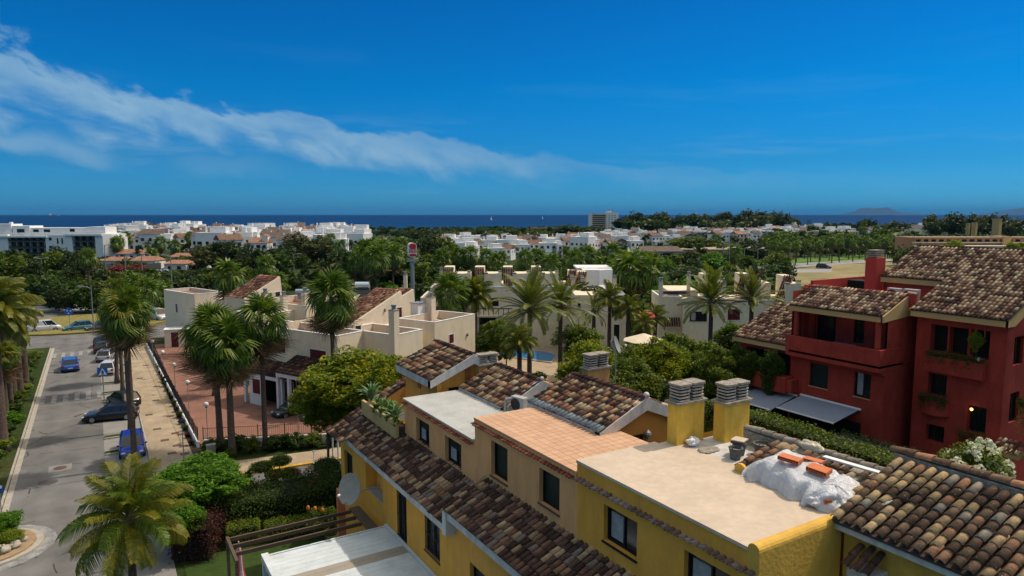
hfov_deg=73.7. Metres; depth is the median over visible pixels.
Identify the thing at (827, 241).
fan palm
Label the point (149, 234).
village house
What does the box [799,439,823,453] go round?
sand bag
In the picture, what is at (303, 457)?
pavement
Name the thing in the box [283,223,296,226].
village house
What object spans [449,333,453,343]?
window
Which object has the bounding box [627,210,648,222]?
tree
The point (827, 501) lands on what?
hollow brick
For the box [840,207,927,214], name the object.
rock headland
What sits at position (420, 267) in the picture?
tree
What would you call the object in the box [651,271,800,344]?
cream villa
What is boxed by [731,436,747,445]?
floor tile stack
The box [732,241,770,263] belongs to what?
tree
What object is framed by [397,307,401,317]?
door
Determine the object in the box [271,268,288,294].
fan palm
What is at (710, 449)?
rag bundle
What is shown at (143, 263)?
understory
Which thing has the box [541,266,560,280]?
tree
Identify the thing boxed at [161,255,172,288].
tall street lamp
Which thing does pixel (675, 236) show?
village house
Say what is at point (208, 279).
tree
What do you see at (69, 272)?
tree
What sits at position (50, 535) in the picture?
strip
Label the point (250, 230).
village house
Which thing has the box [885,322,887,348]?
window frame
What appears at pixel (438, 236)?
tree
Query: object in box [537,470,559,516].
window frame
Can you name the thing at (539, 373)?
garden greenery
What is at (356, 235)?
village house
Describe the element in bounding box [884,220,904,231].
tree
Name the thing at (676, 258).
tree
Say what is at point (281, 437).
bush
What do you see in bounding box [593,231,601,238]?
village house
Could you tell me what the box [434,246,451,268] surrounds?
fan palm
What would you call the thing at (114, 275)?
tree
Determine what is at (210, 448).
cabinet door
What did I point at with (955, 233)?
garden greenery
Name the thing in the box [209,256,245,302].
fan palm
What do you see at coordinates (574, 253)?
fan palm
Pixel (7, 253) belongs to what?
tree
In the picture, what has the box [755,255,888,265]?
grass field
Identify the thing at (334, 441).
bush
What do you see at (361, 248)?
fan palm
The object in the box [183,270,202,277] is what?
tree
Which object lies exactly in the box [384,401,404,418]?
succulent
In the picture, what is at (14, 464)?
kerb
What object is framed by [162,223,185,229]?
village house
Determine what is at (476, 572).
window frame
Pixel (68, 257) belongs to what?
tree
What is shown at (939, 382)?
window frame
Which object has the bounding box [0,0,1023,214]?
sky
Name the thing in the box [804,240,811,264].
fan palm
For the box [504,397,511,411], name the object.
roof vent pipe
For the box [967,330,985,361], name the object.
potted tree
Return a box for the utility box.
[205,443,215,455]
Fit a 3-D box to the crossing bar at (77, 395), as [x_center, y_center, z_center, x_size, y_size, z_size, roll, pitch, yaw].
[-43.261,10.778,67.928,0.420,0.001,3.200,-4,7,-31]
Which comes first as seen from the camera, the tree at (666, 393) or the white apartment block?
the tree at (666, 393)
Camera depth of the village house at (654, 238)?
405.93 m
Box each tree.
[0,248,33,262]
[0,251,38,276]
[3,257,29,274]
[19,260,49,276]
[31,274,68,293]
[36,250,63,270]
[40,286,69,310]
[46,245,70,271]
[46,281,65,301]
[47,278,80,306]
[54,289,79,309]
[56,249,79,269]
[57,268,80,281]
[62,256,93,276]
[69,282,105,313]
[74,247,99,270]
[75,281,117,303]
[92,267,110,280]
[102,271,123,280]
[108,278,128,288]
[125,266,148,276]
[139,498,207,558]
[146,450,251,505]
[151,275,165,285]
[164,269,182,276]
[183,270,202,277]
[188,243,222,260]
[191,248,218,267]
[200,239,246,266]
[201,271,232,288]
[232,254,254,273]
[236,244,265,273]
[241,265,255,277]
[249,246,299,266]
[264,250,294,279]
[277,231,311,260]
[277,244,306,265]
[277,246,294,270]
[285,371,352,457]
[295,254,309,269]
[296,344,407,415]
[299,235,337,265]
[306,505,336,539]
[314,247,347,275]
[316,262,349,274]
[334,247,366,279]
[349,236,377,250]
[351,356,404,407]
[363,255,406,287]
[389,256,429,284]
[390,230,403,237]
[396,244,428,279]
[403,239,418,242]
[404,229,413,236]
[407,230,425,239]
[407,281,428,300]
[408,236,449,265]
[415,280,434,292]
[416,252,447,271]
[419,231,451,244]
[419,256,444,276]
[421,227,429,237]
[424,266,443,281]
[432,236,457,263]
[436,231,453,235]
[436,232,459,235]
[469,264,478,276]
[473,229,484,234]
[475,333,494,352]
[478,318,508,335]
[481,230,505,236]
[484,319,522,364]
[490,264,502,274]
[506,230,518,234]
[527,228,541,234]
[533,256,548,265]
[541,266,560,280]
[549,323,604,355]
[552,224,590,233]
[553,257,566,266]
[554,264,566,274]
[554,342,616,377]
[564,337,611,362]
[566,281,597,305]
[609,354,665,401]
[611,217,631,228]
[611,343,639,360]
[626,306,637,330]
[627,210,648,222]
[627,335,699,386]
[631,297,650,334]
[633,332,730,376]
[645,285,658,299]
[650,214,667,228]
[651,250,663,265]
[653,378,706,417]
[657,211,670,222]
[658,257,672,269]
[660,264,676,280]
[662,236,718,246]
[663,279,681,285]
[664,266,705,280]
[666,253,684,264]
[679,274,701,292]
[680,250,698,261]
[683,345,738,417]
[685,213,699,226]
[685,258,703,269]
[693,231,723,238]
[700,257,730,268]
[701,213,713,221]
[701,252,723,264]
[711,212,726,221]
[713,320,744,350]
[716,251,728,258]
[719,211,732,219]
[721,264,732,272]
[726,258,733,265]
[726,279,733,288]
[729,213,748,227]
[731,264,745,275]
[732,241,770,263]
[734,208,753,217]
[735,254,758,266]
[741,267,766,277]
[746,216,758,223]
[749,212,762,219]
[755,210,767,217]
[758,258,765,267]
[760,213,784,223]
[761,262,796,281]
[763,250,794,264]
[767,251,785,263]
[770,281,775,293]
[774,210,793,225]
[776,259,794,268]
[777,271,797,278]
[807,225,819,230]
[854,221,862,230]
[860,221,876,227]
[867,217,882,227]
[881,241,893,257]
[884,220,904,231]
[888,243,912,263]
[894,248,907,262]
[896,243,920,259]
[901,222,908,229]
[922,212,941,233]
[925,219,945,235]
[933,211,966,235]
[942,239,964,245]
[947,221,965,233]
[954,217,978,233]
[965,212,988,234]
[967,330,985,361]
[980,215,991,234]
[987,212,1009,232]
[1001,218,1023,235]
[1001,241,1023,247]
[1005,217,1023,235]
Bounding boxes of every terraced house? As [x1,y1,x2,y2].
[323,339,552,575]
[442,351,667,575]
[573,378,884,575]
[830,445,1023,575]
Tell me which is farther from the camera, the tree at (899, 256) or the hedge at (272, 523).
the tree at (899, 256)
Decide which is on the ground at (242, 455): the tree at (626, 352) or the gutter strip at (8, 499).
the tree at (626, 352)
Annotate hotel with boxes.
[588,209,618,228]
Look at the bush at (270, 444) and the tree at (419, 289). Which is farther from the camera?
the tree at (419, 289)
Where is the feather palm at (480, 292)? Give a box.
[458,275,495,352]
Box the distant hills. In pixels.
[979,208,1023,214]
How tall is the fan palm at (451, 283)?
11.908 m
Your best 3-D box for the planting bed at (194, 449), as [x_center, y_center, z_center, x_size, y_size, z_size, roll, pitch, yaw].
[-36.252,10.220,71.936,0.700,0.001,58.000,-4,7,-31]
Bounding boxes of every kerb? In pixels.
[0,348,50,512]
[0,528,44,565]
[102,380,124,384]
[104,433,119,439]
[105,449,118,455]
[133,384,153,473]
[241,457,340,473]
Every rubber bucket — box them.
[728,444,742,460]
[732,443,747,455]
[753,438,769,455]
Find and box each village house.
[100,257,132,262]
[112,249,146,257]
[117,225,140,234]
[118,223,139,229]
[126,230,138,248]
[130,256,165,267]
[132,221,147,224]
[138,227,171,248]
[139,225,152,229]
[153,234,175,250]
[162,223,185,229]
[163,260,192,269]
[165,229,185,233]
[170,226,191,231]
[171,253,191,259]
[174,231,190,250]
[186,224,197,227]
[191,221,205,225]
[191,228,209,247]
[195,226,232,245]
[211,222,224,226]
[213,232,243,254]
[235,227,256,235]
[242,231,259,244]
[248,234,272,252]
[251,224,268,228]
[258,223,274,226]
[260,227,278,236]
[264,230,281,248]
[265,225,282,229]
[276,233,292,247]
[278,228,290,234]
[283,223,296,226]
[295,221,305,225]
[295,231,313,240]
[306,224,317,229]
[313,229,346,255]
[315,227,328,233]
[316,223,335,228]
[326,232,347,252]
[326,233,349,251]
[329,222,339,226]
[336,226,355,233]
[346,229,371,249]
[350,225,370,232]
[445,238,464,255]
[456,232,470,238]
[458,237,475,242]
[464,241,479,256]
[474,238,482,246]
[480,231,490,237]
[482,236,497,246]
[482,243,504,260]
[497,235,518,243]
[502,243,515,259]
[514,240,530,257]
[520,233,538,239]
[528,238,541,254]
[539,234,547,241]
[539,238,556,253]
[548,234,566,239]
[555,240,562,254]
[559,235,569,250]
[570,232,595,252]
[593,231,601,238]
[594,236,599,250]
[599,238,606,251]
[600,233,610,240]
[603,238,621,253]
[611,232,627,239]
[616,237,627,250]
[626,236,643,249]
[630,226,638,232]
[636,230,646,238]
[646,232,662,244]
[657,229,672,236]
[660,233,670,243]
[668,234,681,243]
[675,230,693,236]
[682,232,695,237]
[707,230,722,244]
[721,230,732,241]
[730,230,746,241]
[750,229,760,241]
[762,226,775,229]
[784,222,796,225]
[821,226,838,230]
[840,226,855,230]
[866,226,882,232]
[913,226,928,234]
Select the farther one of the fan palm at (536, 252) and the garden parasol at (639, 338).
the fan palm at (536, 252)
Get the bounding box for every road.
[0,344,108,575]
[27,330,163,348]
[29,312,165,340]
[36,305,100,311]
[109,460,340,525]
[759,258,892,268]
[775,269,831,272]
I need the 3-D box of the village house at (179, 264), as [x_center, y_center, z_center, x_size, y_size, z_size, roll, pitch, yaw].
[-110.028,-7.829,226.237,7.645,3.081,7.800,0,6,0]
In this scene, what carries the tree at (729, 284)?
on the ground at (242, 455)
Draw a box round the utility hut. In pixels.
[163,326,189,347]
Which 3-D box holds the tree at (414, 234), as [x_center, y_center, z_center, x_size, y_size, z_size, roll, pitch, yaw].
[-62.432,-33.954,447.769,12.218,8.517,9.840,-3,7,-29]
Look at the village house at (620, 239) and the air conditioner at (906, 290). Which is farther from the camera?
the village house at (620, 239)
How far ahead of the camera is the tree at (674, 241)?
326.80 m
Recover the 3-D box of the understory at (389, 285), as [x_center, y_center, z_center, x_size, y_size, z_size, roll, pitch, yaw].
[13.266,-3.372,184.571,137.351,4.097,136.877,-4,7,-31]
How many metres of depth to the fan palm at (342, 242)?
270.62 m
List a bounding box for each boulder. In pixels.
[0,544,10,554]
[6,540,21,548]
[19,536,27,541]
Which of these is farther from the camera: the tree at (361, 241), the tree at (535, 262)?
the tree at (361, 241)
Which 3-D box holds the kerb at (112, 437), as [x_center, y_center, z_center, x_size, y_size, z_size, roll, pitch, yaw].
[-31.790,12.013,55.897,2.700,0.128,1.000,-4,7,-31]
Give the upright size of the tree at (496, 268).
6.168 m
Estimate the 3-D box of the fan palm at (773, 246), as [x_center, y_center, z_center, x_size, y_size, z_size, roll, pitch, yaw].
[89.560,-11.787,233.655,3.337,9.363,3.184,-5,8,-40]
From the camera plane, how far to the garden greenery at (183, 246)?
317.79 m
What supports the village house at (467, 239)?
on the ground at (242, 455)
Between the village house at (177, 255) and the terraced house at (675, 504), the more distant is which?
the village house at (177, 255)
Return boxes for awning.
[708,387,797,410]
[776,393,860,423]
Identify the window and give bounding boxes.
[17,229,24,232]
[252,378,259,394]
[309,348,325,362]
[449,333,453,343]
[479,317,496,332]
[489,297,498,306]
[690,312,706,320]
[728,309,740,320]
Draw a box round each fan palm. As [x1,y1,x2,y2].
[0,338,28,413]
[1,339,30,403]
[77,246,98,282]
[83,288,150,389]
[88,280,164,465]
[95,310,119,382]
[96,295,150,429]
[109,236,123,252]
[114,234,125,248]
[121,231,133,245]
[123,272,145,291]
[133,277,160,321]
[143,246,158,255]
[144,282,168,308]
[152,235,167,254]
[157,278,173,296]
[160,299,239,450]
[167,237,181,254]
[176,310,271,456]
[182,231,191,252]
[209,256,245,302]
[225,290,301,448]
[255,253,277,274]
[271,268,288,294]
[295,266,363,356]
[324,233,336,245]
[334,239,346,252]
[347,249,366,281]
[352,237,380,281]
[361,243,391,287]
[373,236,395,281]
[378,241,406,285]
[393,236,408,247]
[401,242,421,259]
[425,269,480,322]
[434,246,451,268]
[450,246,466,270]
[461,245,479,268]
[477,246,494,269]
[487,249,508,266]
[514,247,534,270]
[531,247,545,265]
[538,251,560,278]
[565,246,585,270]
[581,244,597,264]
[591,255,613,273]
[603,241,621,259]
[607,247,647,297]
[624,245,655,300]
[635,252,670,305]
[710,233,722,245]
[726,244,743,264]
[760,237,767,257]
[770,240,778,253]
[772,235,779,253]
[777,242,782,252]
[781,240,790,256]
[786,234,792,255]
[792,240,801,261]
[792,242,799,265]
[801,238,807,258]
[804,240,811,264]
[806,232,813,256]
[808,239,814,261]
[813,237,818,257]
[816,240,822,262]
[818,238,824,260]
[824,237,830,257]
[826,240,831,260]
[828,237,836,262]
[836,238,844,261]
[845,234,853,258]
[849,239,857,261]
[853,234,860,255]
[857,236,863,258]
[858,226,867,234]
[862,236,868,260]
[866,238,873,251]
[871,225,880,233]
[873,240,880,249]
[881,237,890,256]
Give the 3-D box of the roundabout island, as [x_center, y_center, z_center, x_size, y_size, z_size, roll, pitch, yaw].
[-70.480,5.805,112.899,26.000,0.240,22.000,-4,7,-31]
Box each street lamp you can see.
[33,257,48,271]
[78,286,94,333]
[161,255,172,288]
[178,419,185,458]
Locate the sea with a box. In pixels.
[0,215,1023,229]
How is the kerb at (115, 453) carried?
on the ground at (242, 455)
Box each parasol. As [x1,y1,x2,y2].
[236,541,245,575]
[623,333,662,343]
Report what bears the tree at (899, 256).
on the ground at (242, 455)
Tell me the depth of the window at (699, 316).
80.77 m
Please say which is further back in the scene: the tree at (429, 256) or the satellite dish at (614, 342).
the tree at (429, 256)
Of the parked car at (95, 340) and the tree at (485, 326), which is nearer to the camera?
the tree at (485, 326)
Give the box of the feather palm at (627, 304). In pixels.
[611,294,644,350]
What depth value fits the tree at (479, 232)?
452.89 m
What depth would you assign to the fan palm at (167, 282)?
141.53 m
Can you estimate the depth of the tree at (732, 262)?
229.92 m
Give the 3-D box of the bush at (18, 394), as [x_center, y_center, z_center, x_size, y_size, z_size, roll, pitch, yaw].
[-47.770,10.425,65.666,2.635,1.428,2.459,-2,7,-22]
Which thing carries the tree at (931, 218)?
on the ground at (242, 455)
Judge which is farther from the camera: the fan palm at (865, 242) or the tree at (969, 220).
the tree at (969, 220)
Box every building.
[635,246,683,255]
[680,246,732,254]
[812,231,859,235]
[894,236,1023,253]
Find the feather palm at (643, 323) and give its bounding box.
[631,310,655,333]
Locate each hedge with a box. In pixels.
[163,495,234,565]
[196,461,341,539]
[225,517,260,548]
[263,513,314,543]
[704,400,893,466]
[830,428,932,454]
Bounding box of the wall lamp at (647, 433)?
[644,429,651,440]
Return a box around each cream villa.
[164,287,224,326]
[224,275,335,359]
[244,287,474,407]
[403,266,586,346]
[570,285,630,356]
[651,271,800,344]
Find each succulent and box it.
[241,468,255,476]
[357,381,381,400]
[368,395,381,408]
[375,395,396,411]
[378,399,397,415]
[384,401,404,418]
[389,416,404,426]
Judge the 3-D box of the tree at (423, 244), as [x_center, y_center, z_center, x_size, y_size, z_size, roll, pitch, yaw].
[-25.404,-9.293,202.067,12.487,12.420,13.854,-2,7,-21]
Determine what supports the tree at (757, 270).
on the ground at (242, 455)
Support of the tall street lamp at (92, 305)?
on the roundabout road at (56, 314)
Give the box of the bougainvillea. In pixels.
[204,468,316,522]
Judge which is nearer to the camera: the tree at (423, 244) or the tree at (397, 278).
the tree at (397, 278)
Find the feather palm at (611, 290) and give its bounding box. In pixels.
[591,279,624,351]
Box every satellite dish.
[337,473,380,504]
[610,336,626,383]
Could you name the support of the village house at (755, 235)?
on the ground at (242, 455)
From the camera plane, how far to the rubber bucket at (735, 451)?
20.23 m
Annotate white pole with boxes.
[337,441,338,457]
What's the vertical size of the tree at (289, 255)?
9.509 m
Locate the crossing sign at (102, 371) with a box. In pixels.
[97,367,107,400]
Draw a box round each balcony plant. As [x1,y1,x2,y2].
[916,390,947,416]
[924,347,985,372]
[956,423,984,443]
[1013,394,1023,435]
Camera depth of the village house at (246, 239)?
336.74 m
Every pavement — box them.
[130,342,192,474]
[233,447,340,472]
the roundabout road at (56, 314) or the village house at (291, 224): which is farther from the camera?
the village house at (291, 224)
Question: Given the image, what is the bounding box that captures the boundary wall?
[97,263,160,268]
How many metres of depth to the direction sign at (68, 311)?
109.51 m
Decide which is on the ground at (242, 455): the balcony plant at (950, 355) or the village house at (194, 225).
the village house at (194, 225)
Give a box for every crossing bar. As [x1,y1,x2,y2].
[39,396,45,403]
[51,395,56,402]
[63,394,68,401]
[74,393,79,399]
[86,391,90,398]
[97,390,101,397]
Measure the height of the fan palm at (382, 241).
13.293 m
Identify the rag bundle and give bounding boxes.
[685,436,699,445]
[697,446,719,452]
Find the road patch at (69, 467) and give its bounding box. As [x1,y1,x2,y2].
[48,463,71,472]
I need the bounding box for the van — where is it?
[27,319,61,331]
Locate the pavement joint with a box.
[131,346,189,469]
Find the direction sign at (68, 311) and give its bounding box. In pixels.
[64,308,72,324]
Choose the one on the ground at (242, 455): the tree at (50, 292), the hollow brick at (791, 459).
the tree at (50, 292)
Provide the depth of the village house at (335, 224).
555.07 m
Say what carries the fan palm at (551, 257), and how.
on the ground at (242, 455)
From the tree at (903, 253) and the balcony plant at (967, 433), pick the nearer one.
the balcony plant at (967, 433)
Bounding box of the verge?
[0,348,49,498]
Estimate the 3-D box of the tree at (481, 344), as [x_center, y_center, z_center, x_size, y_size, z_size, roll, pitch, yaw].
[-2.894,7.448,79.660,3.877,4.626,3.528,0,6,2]
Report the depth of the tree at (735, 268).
180.74 m
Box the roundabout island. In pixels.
[29,314,164,335]
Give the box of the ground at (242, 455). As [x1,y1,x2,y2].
[2,229,1005,575]
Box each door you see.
[170,332,178,347]
[207,445,214,455]
[284,380,293,401]
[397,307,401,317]
[613,324,619,356]
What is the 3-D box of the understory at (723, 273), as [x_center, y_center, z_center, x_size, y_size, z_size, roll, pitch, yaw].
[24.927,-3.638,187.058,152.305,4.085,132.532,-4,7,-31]
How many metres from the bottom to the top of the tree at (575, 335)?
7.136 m
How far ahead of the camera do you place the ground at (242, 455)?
97.38 m
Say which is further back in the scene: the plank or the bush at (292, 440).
the bush at (292, 440)
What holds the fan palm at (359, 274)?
on the ground at (242, 455)
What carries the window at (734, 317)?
in the cream villa at (695, 325)
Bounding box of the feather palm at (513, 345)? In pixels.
[499,323,539,369]
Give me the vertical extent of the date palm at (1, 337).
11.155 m
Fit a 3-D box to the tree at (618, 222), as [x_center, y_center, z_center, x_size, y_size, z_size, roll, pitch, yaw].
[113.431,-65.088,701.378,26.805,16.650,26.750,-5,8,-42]
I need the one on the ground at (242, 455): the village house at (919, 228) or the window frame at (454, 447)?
the village house at (919, 228)
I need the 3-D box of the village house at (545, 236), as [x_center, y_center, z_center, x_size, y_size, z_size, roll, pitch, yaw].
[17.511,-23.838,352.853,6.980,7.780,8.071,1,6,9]
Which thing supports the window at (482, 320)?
in the cream villa at (495, 277)
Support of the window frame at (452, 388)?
in the terraced house at (418, 464)
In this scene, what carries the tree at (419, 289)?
on the ground at (242, 455)
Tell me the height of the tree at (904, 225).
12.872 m
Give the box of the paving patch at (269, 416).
[234,406,278,429]
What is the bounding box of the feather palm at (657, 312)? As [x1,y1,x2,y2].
[643,302,669,336]
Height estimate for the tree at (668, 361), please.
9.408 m
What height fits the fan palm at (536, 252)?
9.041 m
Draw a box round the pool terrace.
[498,343,633,381]
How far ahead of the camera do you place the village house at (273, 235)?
298.50 m
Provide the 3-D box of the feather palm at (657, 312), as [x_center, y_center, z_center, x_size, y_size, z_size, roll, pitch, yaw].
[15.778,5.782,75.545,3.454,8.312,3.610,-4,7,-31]
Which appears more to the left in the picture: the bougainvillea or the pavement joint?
the pavement joint
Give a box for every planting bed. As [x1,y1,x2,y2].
[0,529,36,560]
[146,342,201,463]
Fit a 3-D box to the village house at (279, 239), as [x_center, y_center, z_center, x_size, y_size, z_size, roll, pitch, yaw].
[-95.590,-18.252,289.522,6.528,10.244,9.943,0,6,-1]
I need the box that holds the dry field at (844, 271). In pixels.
[793,262,893,285]
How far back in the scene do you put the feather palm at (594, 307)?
74.91 m
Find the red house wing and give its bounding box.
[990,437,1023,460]
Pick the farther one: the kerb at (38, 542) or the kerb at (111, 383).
the kerb at (111, 383)
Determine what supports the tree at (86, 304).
on the ground at (242, 455)
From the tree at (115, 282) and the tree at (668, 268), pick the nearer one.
the tree at (115, 282)
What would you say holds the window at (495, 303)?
in the cream villa at (495, 277)
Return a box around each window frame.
[347,452,352,472]
[415,420,428,449]
[424,515,439,565]
[444,438,460,472]
[449,387,458,390]
[474,566,484,575]
[490,442,507,486]
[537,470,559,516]
[601,506,636,563]
[688,552,730,575]
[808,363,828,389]
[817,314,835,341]
[853,372,870,400]
[854,319,864,343]
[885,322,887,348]
[928,424,943,441]
[931,373,946,395]
[969,405,986,433]
[1008,392,1016,420]
[1013,336,1020,363]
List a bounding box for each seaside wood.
[369,226,622,235]
[372,226,626,235]
[625,219,764,230]
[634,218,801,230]
[801,223,911,229]
[811,222,942,232]
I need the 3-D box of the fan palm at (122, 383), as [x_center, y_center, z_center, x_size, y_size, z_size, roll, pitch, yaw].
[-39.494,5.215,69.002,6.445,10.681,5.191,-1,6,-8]
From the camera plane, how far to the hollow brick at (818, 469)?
17.58 m
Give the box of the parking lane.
[100,343,176,575]
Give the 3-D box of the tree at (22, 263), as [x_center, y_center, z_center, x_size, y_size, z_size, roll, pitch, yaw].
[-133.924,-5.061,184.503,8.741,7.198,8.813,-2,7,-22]
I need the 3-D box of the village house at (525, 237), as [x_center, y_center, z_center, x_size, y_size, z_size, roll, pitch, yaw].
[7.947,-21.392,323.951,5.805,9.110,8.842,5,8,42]
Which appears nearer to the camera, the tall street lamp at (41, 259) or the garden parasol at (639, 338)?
the garden parasol at (639, 338)
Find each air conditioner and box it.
[511,395,527,410]
[887,287,902,292]
[903,288,920,300]
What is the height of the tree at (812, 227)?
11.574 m
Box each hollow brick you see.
[777,452,802,464]
[803,456,824,464]
[806,462,832,476]
[823,499,831,503]
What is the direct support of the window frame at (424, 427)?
in the terraced house at (418, 464)
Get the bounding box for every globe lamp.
[185,380,189,412]
[203,402,208,437]
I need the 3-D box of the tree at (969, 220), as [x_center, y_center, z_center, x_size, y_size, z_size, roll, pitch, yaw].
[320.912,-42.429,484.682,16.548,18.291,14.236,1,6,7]
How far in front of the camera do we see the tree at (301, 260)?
206.21 m
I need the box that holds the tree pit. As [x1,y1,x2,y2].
[105,446,145,453]
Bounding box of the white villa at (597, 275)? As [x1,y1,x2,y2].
[573,265,616,287]
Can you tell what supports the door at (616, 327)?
in the cream villa at (618, 329)
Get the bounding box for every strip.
[0,525,56,570]
[2,348,54,511]
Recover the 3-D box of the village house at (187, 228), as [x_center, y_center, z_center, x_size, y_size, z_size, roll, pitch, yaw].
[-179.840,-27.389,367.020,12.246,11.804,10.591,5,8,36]
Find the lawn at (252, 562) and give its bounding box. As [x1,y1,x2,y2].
[183,534,334,575]
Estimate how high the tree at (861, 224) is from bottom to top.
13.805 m
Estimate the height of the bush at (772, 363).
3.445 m
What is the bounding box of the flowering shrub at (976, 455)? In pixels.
[936,436,1016,477]
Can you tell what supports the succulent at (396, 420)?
in the terraced house at (418, 464)
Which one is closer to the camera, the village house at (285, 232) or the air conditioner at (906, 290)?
the air conditioner at (906, 290)
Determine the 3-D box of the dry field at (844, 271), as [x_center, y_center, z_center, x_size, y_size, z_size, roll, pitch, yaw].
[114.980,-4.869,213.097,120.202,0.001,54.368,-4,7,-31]
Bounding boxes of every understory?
[0,268,394,294]
[13,268,290,292]
[21,268,373,293]
[30,257,328,267]
[34,255,325,268]
[37,255,321,270]
[350,261,772,305]
[362,261,795,301]
[371,260,754,300]
[438,261,790,297]
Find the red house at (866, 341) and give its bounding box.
[725,245,1023,480]
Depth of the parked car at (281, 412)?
60.54 m
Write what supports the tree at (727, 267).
on the ground at (242, 455)
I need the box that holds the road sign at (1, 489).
[0,485,2,511]
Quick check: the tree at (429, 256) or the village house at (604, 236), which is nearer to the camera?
the tree at (429, 256)
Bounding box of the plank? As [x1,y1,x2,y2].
[822,455,879,473]
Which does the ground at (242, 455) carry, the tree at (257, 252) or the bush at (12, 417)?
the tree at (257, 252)
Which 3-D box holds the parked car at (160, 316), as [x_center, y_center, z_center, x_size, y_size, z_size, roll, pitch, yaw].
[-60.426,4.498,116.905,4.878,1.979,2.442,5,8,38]
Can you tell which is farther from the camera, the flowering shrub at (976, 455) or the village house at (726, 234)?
the village house at (726, 234)
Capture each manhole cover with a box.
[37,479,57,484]
[53,466,66,469]
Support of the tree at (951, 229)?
on the ground at (242, 455)
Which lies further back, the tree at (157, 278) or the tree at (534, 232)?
the tree at (534, 232)
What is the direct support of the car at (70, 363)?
on the road at (62, 433)
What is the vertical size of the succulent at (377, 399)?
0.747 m
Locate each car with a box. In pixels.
[59,356,79,371]
[62,320,92,330]
[81,402,139,423]
[85,321,100,330]
[93,336,103,345]
[93,341,109,353]
[95,348,114,361]
[98,359,113,373]
[106,389,140,404]
[116,428,146,458]
[150,307,164,319]
[271,398,300,417]
[816,263,831,268]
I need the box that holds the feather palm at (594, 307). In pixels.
[576,290,609,331]
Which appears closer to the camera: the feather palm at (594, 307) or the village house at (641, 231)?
the feather palm at (594, 307)
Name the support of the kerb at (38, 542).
on the ground at (242, 455)
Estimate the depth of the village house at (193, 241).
303.42 m
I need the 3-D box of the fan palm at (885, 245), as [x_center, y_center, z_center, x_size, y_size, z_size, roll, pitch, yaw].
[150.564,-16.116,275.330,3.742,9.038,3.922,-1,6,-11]
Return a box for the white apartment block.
[0,222,127,256]
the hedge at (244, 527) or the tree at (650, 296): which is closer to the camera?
the hedge at (244, 527)
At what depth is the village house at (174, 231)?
342.41 m
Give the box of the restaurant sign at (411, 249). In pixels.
[406,243,417,298]
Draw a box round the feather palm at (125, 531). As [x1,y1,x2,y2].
[55,452,193,575]
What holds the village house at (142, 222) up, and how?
on the ground at (242, 455)
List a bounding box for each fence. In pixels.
[146,337,199,446]
[202,423,326,447]
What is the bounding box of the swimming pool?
[498,350,557,362]
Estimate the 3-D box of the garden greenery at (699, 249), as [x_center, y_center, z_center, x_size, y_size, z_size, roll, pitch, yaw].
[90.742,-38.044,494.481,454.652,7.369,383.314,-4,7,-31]
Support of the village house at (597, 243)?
on the ground at (242, 455)
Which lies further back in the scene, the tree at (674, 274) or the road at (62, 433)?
the tree at (674, 274)
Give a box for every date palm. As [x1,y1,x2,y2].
[0,276,45,452]
[0,300,9,343]
[6,312,34,393]
[13,291,36,395]
[20,299,45,386]
[488,264,567,373]
[533,269,596,378]
[675,261,747,399]
[719,265,785,321]
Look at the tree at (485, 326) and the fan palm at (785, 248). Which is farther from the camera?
the fan palm at (785, 248)
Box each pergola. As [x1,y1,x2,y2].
[226,506,377,575]
[261,523,436,575]
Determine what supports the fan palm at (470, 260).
on the ground at (242, 455)
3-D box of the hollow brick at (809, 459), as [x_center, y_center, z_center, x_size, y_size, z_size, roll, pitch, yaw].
[8.123,4.656,18.392,0.250,0.100,0.512,-5,8,-41]
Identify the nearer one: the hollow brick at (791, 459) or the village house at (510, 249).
the hollow brick at (791, 459)
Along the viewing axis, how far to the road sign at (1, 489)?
40.11 m
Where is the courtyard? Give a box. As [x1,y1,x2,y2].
[154,344,324,445]
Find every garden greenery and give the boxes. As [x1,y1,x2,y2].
[135,240,353,254]
[143,240,151,247]
[409,228,773,256]
[412,228,768,258]
[449,228,784,253]
[532,371,546,380]
[758,228,918,255]
[760,228,923,255]
[786,229,926,255]
[886,231,970,257]
[971,233,1023,235]
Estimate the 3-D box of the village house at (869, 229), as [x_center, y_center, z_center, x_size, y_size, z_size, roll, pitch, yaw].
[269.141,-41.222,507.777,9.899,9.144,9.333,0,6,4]
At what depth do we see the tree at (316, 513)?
37.55 m
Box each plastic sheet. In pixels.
[741,449,861,513]
[805,494,821,507]
[818,483,854,504]
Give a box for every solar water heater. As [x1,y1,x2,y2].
[295,289,309,298]
[353,282,369,299]
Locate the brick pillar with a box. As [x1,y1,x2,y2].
[336,488,345,536]
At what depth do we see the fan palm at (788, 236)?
281.97 m
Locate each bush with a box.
[0,432,17,447]
[0,449,11,458]
[0,509,24,532]
[0,527,28,544]
[6,410,25,422]
[7,420,17,436]
[8,399,24,413]
[13,389,31,401]
[24,383,32,390]
[27,349,43,355]
[27,352,40,363]
[28,357,39,367]
[29,374,37,381]
[108,264,128,272]
[124,264,146,271]
[175,410,182,417]
[188,439,195,444]
[201,437,219,451]
[223,433,246,451]
[223,449,236,458]
[230,471,256,486]
[243,434,261,454]
[248,454,300,483]
[263,435,286,449]
[275,434,288,447]
[282,432,305,449]
[303,432,322,447]
[311,456,340,471]
[325,434,336,447]
[721,343,747,377]
[739,349,760,389]
[756,348,786,395]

